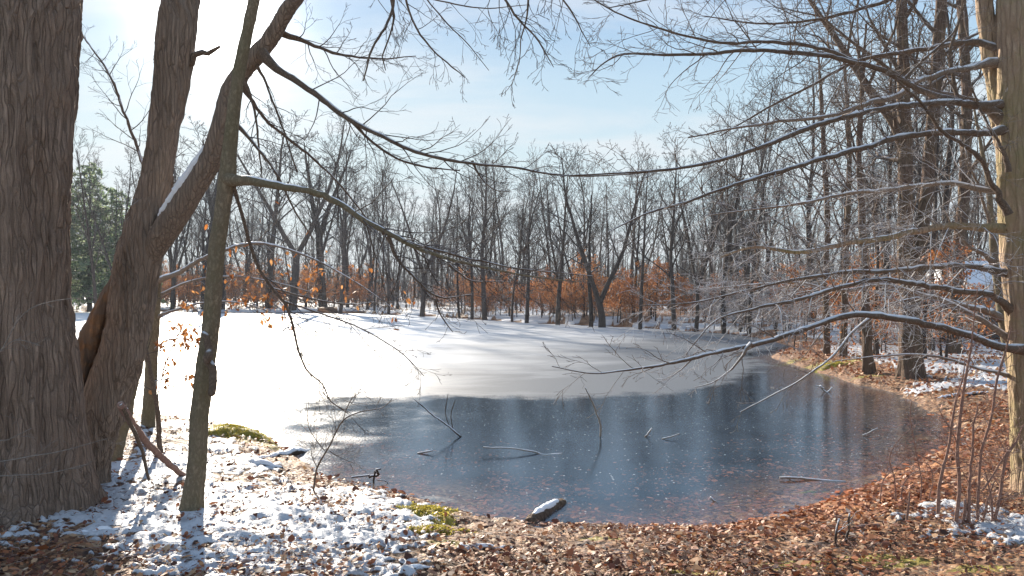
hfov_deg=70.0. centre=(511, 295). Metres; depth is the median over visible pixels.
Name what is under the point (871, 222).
bare tree
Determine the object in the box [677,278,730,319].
bare shrub
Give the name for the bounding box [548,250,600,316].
beech sapling
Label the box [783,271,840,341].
bare shrub
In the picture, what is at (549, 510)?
log
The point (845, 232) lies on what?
bare tree
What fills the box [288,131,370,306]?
bare tree
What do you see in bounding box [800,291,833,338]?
bare shrub
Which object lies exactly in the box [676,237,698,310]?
bare sapling
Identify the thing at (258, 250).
bare tree
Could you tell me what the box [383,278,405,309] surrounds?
bare shrub
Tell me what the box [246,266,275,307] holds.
beech sapling
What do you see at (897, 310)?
bare shrub
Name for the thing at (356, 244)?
bare tree
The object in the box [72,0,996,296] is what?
sky
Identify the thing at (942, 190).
bare tree
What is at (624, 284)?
beech sapling
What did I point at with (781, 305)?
bare shrub
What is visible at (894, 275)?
beech sapling
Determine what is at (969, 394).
fallen branch
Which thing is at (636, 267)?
bare tree
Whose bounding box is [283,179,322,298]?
bare tree
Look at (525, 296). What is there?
beech sapling
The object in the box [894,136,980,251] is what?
bare tree
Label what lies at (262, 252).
bare tree
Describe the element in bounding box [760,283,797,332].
bare shrub
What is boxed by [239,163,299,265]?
bare tree
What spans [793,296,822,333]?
beech sapling
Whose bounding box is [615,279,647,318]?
beech sapling
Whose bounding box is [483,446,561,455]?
twig
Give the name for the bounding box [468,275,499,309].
beech sapling
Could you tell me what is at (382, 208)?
bare tree
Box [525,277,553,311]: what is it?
beech sapling
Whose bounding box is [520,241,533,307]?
bare sapling
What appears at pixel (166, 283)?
beech sapling
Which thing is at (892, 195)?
bare tree
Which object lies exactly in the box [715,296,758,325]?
bare shrub
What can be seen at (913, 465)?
shrub
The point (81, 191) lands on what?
bare tree
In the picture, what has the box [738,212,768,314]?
bare tree
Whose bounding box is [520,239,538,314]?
bare tree
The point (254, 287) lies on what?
beech sapling
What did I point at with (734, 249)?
bare tree
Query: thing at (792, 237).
bare tree
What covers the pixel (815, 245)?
bare tree
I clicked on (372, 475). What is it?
twig
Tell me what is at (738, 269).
bare tree
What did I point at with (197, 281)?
beech sapling
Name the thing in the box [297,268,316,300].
beech sapling
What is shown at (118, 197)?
bare tree
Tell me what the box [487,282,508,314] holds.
beech sapling
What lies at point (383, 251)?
bare tree
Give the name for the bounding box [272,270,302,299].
beech sapling
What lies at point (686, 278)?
bare sapling
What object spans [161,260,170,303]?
beech sapling
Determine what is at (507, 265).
bare sapling
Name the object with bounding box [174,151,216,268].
bare tree
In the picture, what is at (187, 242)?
bare tree
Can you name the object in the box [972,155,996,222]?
bare tree
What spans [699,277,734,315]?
bare shrub
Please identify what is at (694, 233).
bare tree
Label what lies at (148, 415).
beech sapling
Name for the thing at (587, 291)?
beech sapling
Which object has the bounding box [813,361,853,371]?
moss mound
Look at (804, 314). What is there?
beech sapling
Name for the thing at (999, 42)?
beech tree
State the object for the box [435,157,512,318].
bare tree
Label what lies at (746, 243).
bare tree
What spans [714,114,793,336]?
bare tree
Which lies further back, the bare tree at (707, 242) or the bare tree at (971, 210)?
the bare tree at (971, 210)
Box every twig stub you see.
[833,511,849,543]
[845,511,856,545]
[898,492,909,523]
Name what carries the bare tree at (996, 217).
on the ground
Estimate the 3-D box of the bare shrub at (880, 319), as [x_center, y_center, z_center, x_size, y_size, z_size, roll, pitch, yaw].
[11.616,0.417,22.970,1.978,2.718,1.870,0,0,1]
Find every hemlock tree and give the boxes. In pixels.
[70,160,121,311]
[70,190,104,307]
[71,187,172,307]
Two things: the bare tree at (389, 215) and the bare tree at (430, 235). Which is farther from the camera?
the bare tree at (430, 235)
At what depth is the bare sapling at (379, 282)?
97.47 m
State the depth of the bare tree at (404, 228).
94.24 m
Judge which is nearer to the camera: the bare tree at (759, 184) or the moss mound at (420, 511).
the moss mound at (420, 511)
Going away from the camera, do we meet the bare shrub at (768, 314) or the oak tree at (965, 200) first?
the oak tree at (965, 200)
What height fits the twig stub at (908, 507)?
0.283 m
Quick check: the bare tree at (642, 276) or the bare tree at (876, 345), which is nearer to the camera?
the bare tree at (876, 345)
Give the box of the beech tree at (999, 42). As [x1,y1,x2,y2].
[533,0,1023,493]
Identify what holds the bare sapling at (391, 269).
on the ground
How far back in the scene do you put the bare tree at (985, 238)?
43.55 m
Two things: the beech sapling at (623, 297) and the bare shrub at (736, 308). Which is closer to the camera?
the bare shrub at (736, 308)
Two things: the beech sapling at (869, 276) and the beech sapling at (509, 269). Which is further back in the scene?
the beech sapling at (509, 269)
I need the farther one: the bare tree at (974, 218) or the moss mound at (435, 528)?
the bare tree at (974, 218)
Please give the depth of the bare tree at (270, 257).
96.48 m
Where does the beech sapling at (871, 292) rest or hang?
on the ground
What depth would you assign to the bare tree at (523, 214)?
95.27 m
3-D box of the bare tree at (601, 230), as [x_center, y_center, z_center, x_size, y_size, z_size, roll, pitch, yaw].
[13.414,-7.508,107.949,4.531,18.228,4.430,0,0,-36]
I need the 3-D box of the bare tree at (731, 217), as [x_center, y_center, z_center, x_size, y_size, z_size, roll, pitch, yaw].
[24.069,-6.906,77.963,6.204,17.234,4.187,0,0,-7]
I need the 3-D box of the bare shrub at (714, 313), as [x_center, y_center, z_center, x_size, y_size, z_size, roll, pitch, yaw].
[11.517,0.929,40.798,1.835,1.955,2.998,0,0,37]
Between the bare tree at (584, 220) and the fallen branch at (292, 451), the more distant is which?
the bare tree at (584, 220)
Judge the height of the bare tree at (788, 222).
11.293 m
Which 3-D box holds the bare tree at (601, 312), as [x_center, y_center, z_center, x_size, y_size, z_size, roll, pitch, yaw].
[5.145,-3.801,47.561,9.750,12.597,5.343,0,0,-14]
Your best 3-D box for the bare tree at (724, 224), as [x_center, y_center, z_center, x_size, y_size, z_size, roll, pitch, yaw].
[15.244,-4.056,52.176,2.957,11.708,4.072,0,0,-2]
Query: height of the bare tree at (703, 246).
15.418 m
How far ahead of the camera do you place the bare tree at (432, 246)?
108.43 m
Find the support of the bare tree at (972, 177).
on the ground
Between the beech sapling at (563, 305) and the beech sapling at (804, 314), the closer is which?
the beech sapling at (804, 314)
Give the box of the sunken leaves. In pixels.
[214,414,955,529]
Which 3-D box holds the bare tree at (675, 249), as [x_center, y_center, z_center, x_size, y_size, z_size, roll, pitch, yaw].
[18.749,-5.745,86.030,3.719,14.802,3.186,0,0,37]
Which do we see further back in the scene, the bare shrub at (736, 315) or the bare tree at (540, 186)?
the bare tree at (540, 186)
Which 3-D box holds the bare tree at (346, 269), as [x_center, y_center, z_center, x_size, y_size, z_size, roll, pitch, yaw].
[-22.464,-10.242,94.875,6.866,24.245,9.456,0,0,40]
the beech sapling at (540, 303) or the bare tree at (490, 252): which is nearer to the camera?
the beech sapling at (540, 303)
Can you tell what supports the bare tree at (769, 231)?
on the ground
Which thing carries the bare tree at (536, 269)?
on the ground
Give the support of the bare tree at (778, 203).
on the ground
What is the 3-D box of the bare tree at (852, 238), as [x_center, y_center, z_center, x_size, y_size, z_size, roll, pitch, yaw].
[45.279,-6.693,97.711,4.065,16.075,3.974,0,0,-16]
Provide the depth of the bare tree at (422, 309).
70.12 m
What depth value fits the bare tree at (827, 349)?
22.12 m
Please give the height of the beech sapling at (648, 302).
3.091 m
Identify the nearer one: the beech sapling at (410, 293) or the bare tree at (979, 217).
the bare tree at (979, 217)
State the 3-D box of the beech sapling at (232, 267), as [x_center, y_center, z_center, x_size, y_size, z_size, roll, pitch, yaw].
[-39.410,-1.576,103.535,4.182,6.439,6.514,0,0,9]
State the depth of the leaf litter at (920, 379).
17.68 m
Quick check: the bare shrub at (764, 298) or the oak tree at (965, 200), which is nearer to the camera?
the oak tree at (965, 200)
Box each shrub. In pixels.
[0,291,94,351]
[287,371,394,490]
[363,287,386,309]
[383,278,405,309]
[419,272,442,307]
[427,282,444,310]
[491,275,518,315]
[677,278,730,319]
[681,293,717,327]
[695,293,718,322]
[697,286,758,330]
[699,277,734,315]
[699,300,731,329]
[711,263,759,325]
[713,266,756,331]
[715,288,766,331]
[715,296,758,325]
[716,299,758,332]
[722,288,767,326]
[726,286,767,330]
[731,305,757,331]
[732,272,805,334]
[736,293,774,334]
[745,288,795,326]
[748,295,807,331]
[753,284,792,328]
[757,263,795,322]
[757,291,832,349]
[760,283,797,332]
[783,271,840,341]
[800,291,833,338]
[829,261,873,337]
[849,296,898,351]
[850,266,898,348]
[852,275,898,354]
[867,384,950,503]
[871,249,953,340]
[873,299,898,350]
[888,285,1023,523]
[897,263,983,356]
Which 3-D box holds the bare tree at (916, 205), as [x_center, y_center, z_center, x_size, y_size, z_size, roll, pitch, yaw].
[11.304,-3.298,20.439,2.477,10.806,3.974,0,0,-10]
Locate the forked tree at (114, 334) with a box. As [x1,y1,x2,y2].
[78,0,684,483]
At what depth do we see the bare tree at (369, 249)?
90.53 m
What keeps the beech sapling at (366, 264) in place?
on the ground
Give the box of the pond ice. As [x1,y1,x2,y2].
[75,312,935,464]
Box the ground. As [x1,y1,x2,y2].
[0,297,1023,575]
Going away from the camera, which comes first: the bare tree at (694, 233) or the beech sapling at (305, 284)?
the beech sapling at (305, 284)
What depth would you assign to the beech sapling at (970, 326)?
22.44 m
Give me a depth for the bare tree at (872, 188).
45.14 m
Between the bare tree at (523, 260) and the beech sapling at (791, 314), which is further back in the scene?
the bare tree at (523, 260)
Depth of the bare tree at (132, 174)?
101.67 m
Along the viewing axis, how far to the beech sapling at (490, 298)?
64.43 m
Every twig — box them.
[351,468,389,486]
[413,396,461,437]
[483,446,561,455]
[584,387,601,436]
[779,476,845,482]
[816,385,832,392]
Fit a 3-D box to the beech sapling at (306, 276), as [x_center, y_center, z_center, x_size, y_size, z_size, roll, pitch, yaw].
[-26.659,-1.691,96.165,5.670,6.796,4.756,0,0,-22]
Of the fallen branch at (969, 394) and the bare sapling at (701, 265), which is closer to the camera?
the fallen branch at (969, 394)
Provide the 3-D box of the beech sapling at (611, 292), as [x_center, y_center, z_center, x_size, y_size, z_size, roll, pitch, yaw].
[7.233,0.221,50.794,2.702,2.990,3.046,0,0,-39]
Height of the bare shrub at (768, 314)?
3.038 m
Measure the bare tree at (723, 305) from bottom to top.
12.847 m
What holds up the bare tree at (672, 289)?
on the ground
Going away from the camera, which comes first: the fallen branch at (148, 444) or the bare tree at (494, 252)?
the fallen branch at (148, 444)
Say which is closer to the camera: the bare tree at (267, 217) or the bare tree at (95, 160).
the bare tree at (95, 160)
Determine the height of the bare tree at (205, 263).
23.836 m
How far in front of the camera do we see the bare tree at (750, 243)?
47.55 m
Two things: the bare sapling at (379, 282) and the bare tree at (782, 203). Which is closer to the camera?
the bare tree at (782, 203)
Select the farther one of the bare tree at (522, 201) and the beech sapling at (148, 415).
the bare tree at (522, 201)
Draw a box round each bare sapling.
[111,288,199,460]
[139,327,168,452]
[377,262,383,307]
[385,252,397,295]
[398,271,406,308]
[497,245,511,300]
[499,247,513,308]
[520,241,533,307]
[673,239,691,310]
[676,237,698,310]
[680,246,693,312]
[697,245,709,294]
[875,96,1007,372]
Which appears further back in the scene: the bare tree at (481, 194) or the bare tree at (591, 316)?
the bare tree at (481, 194)
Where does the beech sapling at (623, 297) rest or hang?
on the ground
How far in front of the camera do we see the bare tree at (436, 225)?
130.37 m
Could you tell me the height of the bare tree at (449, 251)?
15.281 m
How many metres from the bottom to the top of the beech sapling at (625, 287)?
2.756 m
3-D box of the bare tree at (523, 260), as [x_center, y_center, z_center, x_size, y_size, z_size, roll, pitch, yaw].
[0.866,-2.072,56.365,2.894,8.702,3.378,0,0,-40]
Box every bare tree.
[70,142,140,270]
[71,121,125,304]
[73,159,108,299]
[75,151,140,273]
[84,177,127,252]
[113,116,281,309]
[119,142,140,204]
[137,134,202,309]
[165,168,196,266]
[168,166,201,306]
[171,171,200,301]
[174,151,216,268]
[178,188,212,302]
[185,222,205,283]
[192,143,258,308]
[193,177,214,229]
[198,114,392,310]
[228,173,279,295]
[229,204,261,281]
[233,197,267,306]
[236,99,361,307]
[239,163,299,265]
[246,187,281,270]
[246,198,277,282]
[249,189,278,290]
[270,190,292,284]
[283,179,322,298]
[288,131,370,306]
[298,130,365,307]
[306,182,344,306]
[320,119,371,313]
[321,185,385,300]
[326,163,371,304]
[336,196,359,302]
[344,187,366,306]
[351,148,408,303]
[352,185,375,309]
[354,168,396,305]
[359,183,403,314]
[361,238,397,295]
[366,163,405,310]
[373,154,397,302]
[373,155,480,316]
[385,175,422,308]
[392,189,422,307]
[399,209,420,291]
[417,180,449,296]
[418,161,459,292]
[418,186,447,298]
[419,207,438,267]
[427,203,439,303]
[435,133,517,319]
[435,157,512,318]
[441,198,461,306]
[442,175,470,318]
[444,171,509,306]
[452,188,480,301]
[459,144,500,277]
[468,188,518,301]
[470,135,520,305]
[473,168,516,301]
[477,162,516,304]
[491,169,538,304]
[492,166,589,322]
[498,212,536,321]
[500,152,551,303]
[501,183,545,309]
[518,142,563,312]
[518,176,542,302]
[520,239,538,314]
[521,142,617,324]
[521,143,660,327]
[523,237,551,315]
[530,170,575,312]
[530,204,559,313]
[542,157,612,304]
[553,195,577,273]
[561,139,603,308]
[561,180,622,326]
[576,158,629,305]
[585,211,609,288]
[588,215,601,309]
[592,182,613,270]
[600,133,673,297]
[605,203,621,289]
[611,165,672,302]
[611,179,669,316]
[623,148,693,329]
[626,123,709,330]
[650,165,742,331]
[651,193,684,309]
[657,153,730,298]
[658,190,689,306]
[668,182,734,295]
[672,208,685,293]
[676,197,721,295]
[678,138,735,295]
[678,152,737,296]
[685,226,700,300]
[695,159,752,296]
[698,163,739,299]
[699,90,785,333]
[702,99,746,323]
[704,176,767,319]
[712,158,757,280]
[712,183,749,296]
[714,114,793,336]
[715,142,777,324]
[726,213,747,278]
[728,35,805,292]
[730,182,751,280]
[732,91,807,322]
[738,207,764,309]
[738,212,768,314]
[742,11,897,355]
[745,128,818,302]
[749,30,856,321]
[758,178,783,278]
[767,159,835,315]
[768,169,805,306]
[785,6,940,357]
[786,0,946,373]
[786,199,814,316]
[789,181,854,279]
[801,219,822,301]
[806,2,926,343]
[811,223,822,309]
[818,162,857,245]
[819,204,839,305]
[823,142,885,307]
[833,197,868,274]
[838,180,882,264]
[851,92,896,354]
[852,167,893,260]
[854,62,922,211]
[862,123,893,259]
[863,23,971,314]
[865,2,966,358]
[865,61,973,304]
[865,163,885,277]
[870,0,993,341]
[874,146,897,287]
[876,129,916,303]
[878,77,926,223]
[888,0,960,350]
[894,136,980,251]
[911,113,945,261]
[913,115,957,263]
[914,65,956,261]
[920,124,970,237]
[937,126,970,251]
[937,171,987,259]
[941,143,995,256]
[949,167,976,236]
[951,151,982,256]
[951,152,997,260]
[951,155,995,260]
[952,150,994,252]
[957,136,998,238]
[967,193,988,260]
[969,174,996,256]
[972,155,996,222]
[979,169,998,251]
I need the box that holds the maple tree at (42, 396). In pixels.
[0,0,107,530]
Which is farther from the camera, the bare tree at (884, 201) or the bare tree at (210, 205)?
the bare tree at (210, 205)
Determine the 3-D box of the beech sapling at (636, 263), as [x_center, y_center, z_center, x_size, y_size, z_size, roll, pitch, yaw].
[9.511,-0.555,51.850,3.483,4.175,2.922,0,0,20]
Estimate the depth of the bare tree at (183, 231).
101.12 m
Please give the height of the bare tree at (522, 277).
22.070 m
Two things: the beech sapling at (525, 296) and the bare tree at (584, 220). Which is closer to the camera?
the beech sapling at (525, 296)
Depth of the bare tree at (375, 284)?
87.28 m
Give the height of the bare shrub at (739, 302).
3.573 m
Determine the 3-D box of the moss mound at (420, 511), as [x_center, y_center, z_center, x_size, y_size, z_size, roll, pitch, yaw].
[-0.714,1.906,6.379,0.801,0.236,0.705,0,0,29]
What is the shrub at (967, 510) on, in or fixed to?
on the ground
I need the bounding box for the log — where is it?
[524,498,567,525]
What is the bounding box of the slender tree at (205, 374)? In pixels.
[178,0,617,510]
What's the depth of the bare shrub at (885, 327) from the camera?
22.41 m
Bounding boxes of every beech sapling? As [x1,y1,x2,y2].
[141,191,414,428]
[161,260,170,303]
[162,264,195,300]
[162,279,180,299]
[165,274,199,304]
[176,275,193,301]
[179,264,201,300]
[186,270,200,307]
[225,264,248,306]
[226,272,252,306]
[226,279,243,307]
[228,284,246,307]
[229,268,250,299]
[234,260,266,306]
[242,285,259,308]
[246,256,288,296]
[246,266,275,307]
[250,286,264,308]
[267,275,286,306]
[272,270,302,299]
[272,287,289,305]
[289,271,314,306]
[297,260,332,307]
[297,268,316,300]
[303,270,327,305]
[310,275,337,303]
[321,267,354,306]
[328,264,365,301]
[328,278,340,302]
[334,283,354,302]
[336,277,372,302]
[344,282,364,308]
[345,276,372,309]
[357,260,382,292]
[378,290,391,306]
[399,279,418,307]
[399,281,418,306]
[432,274,459,309]
[439,264,476,313]
[444,267,470,307]
[464,288,494,316]
[467,280,490,307]
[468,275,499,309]
[469,282,506,315]
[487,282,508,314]
[490,268,529,315]
[499,289,525,316]
[504,284,535,315]
[522,280,555,317]
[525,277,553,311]
[529,295,548,314]
[530,264,557,314]
[532,280,562,317]
[534,279,565,316]
[545,288,576,319]
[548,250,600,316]
[550,293,575,315]
[552,278,593,318]
[552,281,584,320]
[561,283,587,312]
[564,263,596,308]
[575,272,601,315]
[577,277,609,314]
[578,286,604,311]
[579,260,607,314]
[592,276,611,309]
[603,268,646,322]
[605,280,638,318]
[606,278,637,314]
[606,283,632,323]
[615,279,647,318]
[626,256,686,320]
[626,260,670,315]
[637,264,675,316]
[637,276,670,318]
[638,270,665,307]
[652,276,692,316]
[663,285,693,318]
[677,283,708,320]
[710,273,720,291]
[763,262,811,329]
[764,263,821,329]
[769,294,802,328]
[779,286,819,339]
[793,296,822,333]
[802,277,891,345]
[806,278,841,330]
[807,288,848,332]
[829,255,897,342]
[837,258,897,342]
[840,246,895,341]
[850,253,898,336]
[873,293,943,346]
[894,290,969,331]
[896,236,998,362]
[896,294,945,349]
[935,281,995,336]
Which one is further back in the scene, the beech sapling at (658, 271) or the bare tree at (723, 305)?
the beech sapling at (658, 271)
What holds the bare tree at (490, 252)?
on the ground
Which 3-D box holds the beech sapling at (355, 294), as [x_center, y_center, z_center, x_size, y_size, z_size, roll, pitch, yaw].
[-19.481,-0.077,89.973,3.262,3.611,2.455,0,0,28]
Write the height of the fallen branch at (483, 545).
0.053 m
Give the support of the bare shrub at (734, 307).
on the ground
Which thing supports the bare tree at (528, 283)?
on the ground
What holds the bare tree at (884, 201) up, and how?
on the ground
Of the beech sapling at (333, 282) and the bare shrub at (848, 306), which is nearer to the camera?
the bare shrub at (848, 306)
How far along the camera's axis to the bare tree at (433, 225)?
133.12 m
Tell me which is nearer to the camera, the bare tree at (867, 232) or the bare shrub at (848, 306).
the bare shrub at (848, 306)
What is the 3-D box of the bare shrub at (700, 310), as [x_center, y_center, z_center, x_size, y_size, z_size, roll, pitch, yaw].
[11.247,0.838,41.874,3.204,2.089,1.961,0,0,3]
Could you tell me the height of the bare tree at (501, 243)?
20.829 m
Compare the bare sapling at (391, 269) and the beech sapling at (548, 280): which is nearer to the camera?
the beech sapling at (548, 280)
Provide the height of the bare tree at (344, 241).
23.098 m
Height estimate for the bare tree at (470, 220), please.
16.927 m
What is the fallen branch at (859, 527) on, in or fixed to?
on the ground
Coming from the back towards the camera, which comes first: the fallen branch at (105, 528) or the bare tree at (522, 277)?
the bare tree at (522, 277)
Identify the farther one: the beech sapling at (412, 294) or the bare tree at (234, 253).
the bare tree at (234, 253)
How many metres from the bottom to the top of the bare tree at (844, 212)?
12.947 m
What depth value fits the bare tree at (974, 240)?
55.72 m
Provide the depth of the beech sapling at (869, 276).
27.38 m
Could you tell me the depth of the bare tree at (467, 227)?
112.23 m
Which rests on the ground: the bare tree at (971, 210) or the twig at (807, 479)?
the bare tree at (971, 210)
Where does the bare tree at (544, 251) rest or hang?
on the ground
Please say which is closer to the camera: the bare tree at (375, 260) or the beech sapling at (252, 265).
the beech sapling at (252, 265)
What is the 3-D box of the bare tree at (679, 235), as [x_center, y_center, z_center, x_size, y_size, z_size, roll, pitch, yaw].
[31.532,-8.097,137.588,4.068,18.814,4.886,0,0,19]
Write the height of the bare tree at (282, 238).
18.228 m
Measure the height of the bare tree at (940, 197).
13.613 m
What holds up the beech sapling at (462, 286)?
on the ground
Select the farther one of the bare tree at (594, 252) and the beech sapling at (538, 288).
the bare tree at (594, 252)
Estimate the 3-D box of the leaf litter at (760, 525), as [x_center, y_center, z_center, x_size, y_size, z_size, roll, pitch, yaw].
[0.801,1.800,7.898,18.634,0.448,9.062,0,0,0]
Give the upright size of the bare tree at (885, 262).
12.197 m
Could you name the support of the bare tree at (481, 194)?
on the ground
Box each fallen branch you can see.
[0,413,125,481]
[82,526,119,531]
[117,401,185,476]
[119,403,149,480]
[218,558,259,568]
[249,458,282,470]
[253,447,312,458]
[411,564,433,569]
[468,543,511,550]
[851,523,880,529]
[936,391,988,398]
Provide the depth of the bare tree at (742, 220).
108.13 m
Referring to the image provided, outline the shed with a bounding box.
[926,261,1000,338]
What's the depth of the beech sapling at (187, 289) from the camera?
97.61 m
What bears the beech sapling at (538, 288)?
on the ground
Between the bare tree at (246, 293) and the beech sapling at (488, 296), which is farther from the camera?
the bare tree at (246, 293)
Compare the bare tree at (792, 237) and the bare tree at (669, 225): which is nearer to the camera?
the bare tree at (792, 237)
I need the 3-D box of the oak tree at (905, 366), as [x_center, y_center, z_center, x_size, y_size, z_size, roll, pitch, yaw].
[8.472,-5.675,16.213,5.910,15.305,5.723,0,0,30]
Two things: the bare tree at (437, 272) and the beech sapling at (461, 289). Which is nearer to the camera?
the beech sapling at (461, 289)
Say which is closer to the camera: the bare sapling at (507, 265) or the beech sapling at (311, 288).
the bare sapling at (507, 265)
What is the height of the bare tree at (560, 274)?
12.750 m
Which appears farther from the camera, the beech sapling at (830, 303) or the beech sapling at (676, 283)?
the beech sapling at (676, 283)
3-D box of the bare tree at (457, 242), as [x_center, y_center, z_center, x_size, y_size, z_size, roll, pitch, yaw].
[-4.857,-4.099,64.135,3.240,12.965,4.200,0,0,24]
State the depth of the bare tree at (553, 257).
66.42 m
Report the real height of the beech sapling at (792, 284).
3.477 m
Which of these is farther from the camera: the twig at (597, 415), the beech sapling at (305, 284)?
the beech sapling at (305, 284)
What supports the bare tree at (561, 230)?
on the ground
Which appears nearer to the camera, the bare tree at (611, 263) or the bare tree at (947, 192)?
the bare tree at (947, 192)
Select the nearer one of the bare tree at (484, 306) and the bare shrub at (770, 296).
the bare shrub at (770, 296)
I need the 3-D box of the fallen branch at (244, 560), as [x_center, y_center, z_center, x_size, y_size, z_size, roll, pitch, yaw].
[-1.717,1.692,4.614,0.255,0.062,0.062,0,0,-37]
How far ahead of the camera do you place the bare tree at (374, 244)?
103.58 m
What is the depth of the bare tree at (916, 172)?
51.47 m
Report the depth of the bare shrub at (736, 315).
39.24 m
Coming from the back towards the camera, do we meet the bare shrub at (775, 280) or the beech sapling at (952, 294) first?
the bare shrub at (775, 280)
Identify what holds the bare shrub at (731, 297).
on the ground
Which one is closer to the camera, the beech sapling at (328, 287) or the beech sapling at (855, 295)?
the beech sapling at (855, 295)
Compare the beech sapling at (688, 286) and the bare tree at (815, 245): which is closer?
the beech sapling at (688, 286)
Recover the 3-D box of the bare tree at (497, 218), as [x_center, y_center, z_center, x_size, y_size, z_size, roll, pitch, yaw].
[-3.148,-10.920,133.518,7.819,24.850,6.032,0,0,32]
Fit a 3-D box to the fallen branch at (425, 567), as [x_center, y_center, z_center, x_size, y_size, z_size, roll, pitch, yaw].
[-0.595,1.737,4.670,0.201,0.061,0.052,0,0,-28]
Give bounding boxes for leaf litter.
[0,401,1023,575]
[776,337,1009,426]
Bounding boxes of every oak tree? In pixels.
[753,0,995,379]
[872,0,995,353]
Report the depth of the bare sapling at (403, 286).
92.33 m
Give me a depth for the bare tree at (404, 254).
96.80 m
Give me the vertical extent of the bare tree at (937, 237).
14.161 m
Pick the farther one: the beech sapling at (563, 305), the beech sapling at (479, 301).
the beech sapling at (479, 301)
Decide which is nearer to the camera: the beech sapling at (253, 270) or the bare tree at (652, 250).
the beech sapling at (253, 270)
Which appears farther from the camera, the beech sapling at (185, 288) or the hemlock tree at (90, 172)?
the beech sapling at (185, 288)
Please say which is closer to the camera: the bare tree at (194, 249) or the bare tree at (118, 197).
the bare tree at (118, 197)
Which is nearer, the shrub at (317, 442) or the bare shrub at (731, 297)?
the shrub at (317, 442)
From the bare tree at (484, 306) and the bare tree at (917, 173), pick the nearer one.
the bare tree at (917, 173)
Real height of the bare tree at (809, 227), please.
16.684 m
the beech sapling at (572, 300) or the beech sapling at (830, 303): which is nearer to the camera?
the beech sapling at (830, 303)
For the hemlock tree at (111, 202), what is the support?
on the ground
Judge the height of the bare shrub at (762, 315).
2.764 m
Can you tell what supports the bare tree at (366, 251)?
on the ground
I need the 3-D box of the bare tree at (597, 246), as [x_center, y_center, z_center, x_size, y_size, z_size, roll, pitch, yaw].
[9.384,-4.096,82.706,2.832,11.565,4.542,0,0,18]
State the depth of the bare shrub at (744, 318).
37.83 m
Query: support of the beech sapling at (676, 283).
on the ground
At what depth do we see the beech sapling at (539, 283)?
61.36 m
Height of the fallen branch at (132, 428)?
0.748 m
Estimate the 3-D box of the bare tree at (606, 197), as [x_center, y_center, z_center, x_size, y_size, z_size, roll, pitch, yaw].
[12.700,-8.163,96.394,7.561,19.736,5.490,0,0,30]
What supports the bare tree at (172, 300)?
on the ground
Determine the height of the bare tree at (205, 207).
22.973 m
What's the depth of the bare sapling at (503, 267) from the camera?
77.19 m
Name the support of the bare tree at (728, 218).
on the ground
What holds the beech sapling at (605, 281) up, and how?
on the ground
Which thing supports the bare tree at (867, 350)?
on the ground
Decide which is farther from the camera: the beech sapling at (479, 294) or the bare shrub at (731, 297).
the beech sapling at (479, 294)
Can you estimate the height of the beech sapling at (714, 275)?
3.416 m
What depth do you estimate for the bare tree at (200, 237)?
126.27 m
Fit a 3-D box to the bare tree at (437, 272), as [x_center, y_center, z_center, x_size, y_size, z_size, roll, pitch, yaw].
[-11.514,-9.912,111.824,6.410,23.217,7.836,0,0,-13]
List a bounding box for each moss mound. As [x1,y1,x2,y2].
[208,422,276,445]
[393,501,466,525]
[408,523,476,535]
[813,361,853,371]
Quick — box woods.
[72,194,998,302]
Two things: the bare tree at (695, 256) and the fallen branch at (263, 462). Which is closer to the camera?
the fallen branch at (263, 462)
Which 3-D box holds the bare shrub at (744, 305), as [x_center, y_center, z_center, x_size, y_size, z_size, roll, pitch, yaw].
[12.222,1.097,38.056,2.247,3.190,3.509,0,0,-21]
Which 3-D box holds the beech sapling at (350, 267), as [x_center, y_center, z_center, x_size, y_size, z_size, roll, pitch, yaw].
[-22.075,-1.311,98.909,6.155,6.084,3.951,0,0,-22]
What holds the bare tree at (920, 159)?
on the ground
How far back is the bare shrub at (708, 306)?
44.86 m
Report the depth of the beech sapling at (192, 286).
101.83 m
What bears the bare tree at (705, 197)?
on the ground
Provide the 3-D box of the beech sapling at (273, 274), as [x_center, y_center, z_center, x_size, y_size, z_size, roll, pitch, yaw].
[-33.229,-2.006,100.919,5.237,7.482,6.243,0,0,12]
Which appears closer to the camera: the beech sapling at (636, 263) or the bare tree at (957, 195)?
the beech sapling at (636, 263)
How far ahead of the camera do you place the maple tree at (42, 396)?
5.60 m
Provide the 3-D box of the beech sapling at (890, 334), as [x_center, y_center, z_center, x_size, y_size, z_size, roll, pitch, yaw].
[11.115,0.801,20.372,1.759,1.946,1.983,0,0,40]
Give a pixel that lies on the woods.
(405, 273)
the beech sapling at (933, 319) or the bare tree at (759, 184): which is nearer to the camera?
the beech sapling at (933, 319)
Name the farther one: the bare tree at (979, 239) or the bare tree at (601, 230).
the bare tree at (601, 230)
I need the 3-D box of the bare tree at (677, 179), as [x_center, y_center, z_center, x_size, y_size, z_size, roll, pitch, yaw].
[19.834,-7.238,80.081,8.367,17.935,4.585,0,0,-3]
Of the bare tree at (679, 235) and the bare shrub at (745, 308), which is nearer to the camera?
the bare shrub at (745, 308)
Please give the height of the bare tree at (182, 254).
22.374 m
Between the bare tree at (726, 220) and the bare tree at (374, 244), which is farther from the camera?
the bare tree at (374, 244)
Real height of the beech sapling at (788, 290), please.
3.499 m
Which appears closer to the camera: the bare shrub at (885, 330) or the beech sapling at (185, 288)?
the bare shrub at (885, 330)
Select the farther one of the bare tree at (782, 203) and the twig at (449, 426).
the bare tree at (782, 203)
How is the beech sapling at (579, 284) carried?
on the ground
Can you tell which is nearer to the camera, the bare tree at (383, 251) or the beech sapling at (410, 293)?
the bare tree at (383, 251)
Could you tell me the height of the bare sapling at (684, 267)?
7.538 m

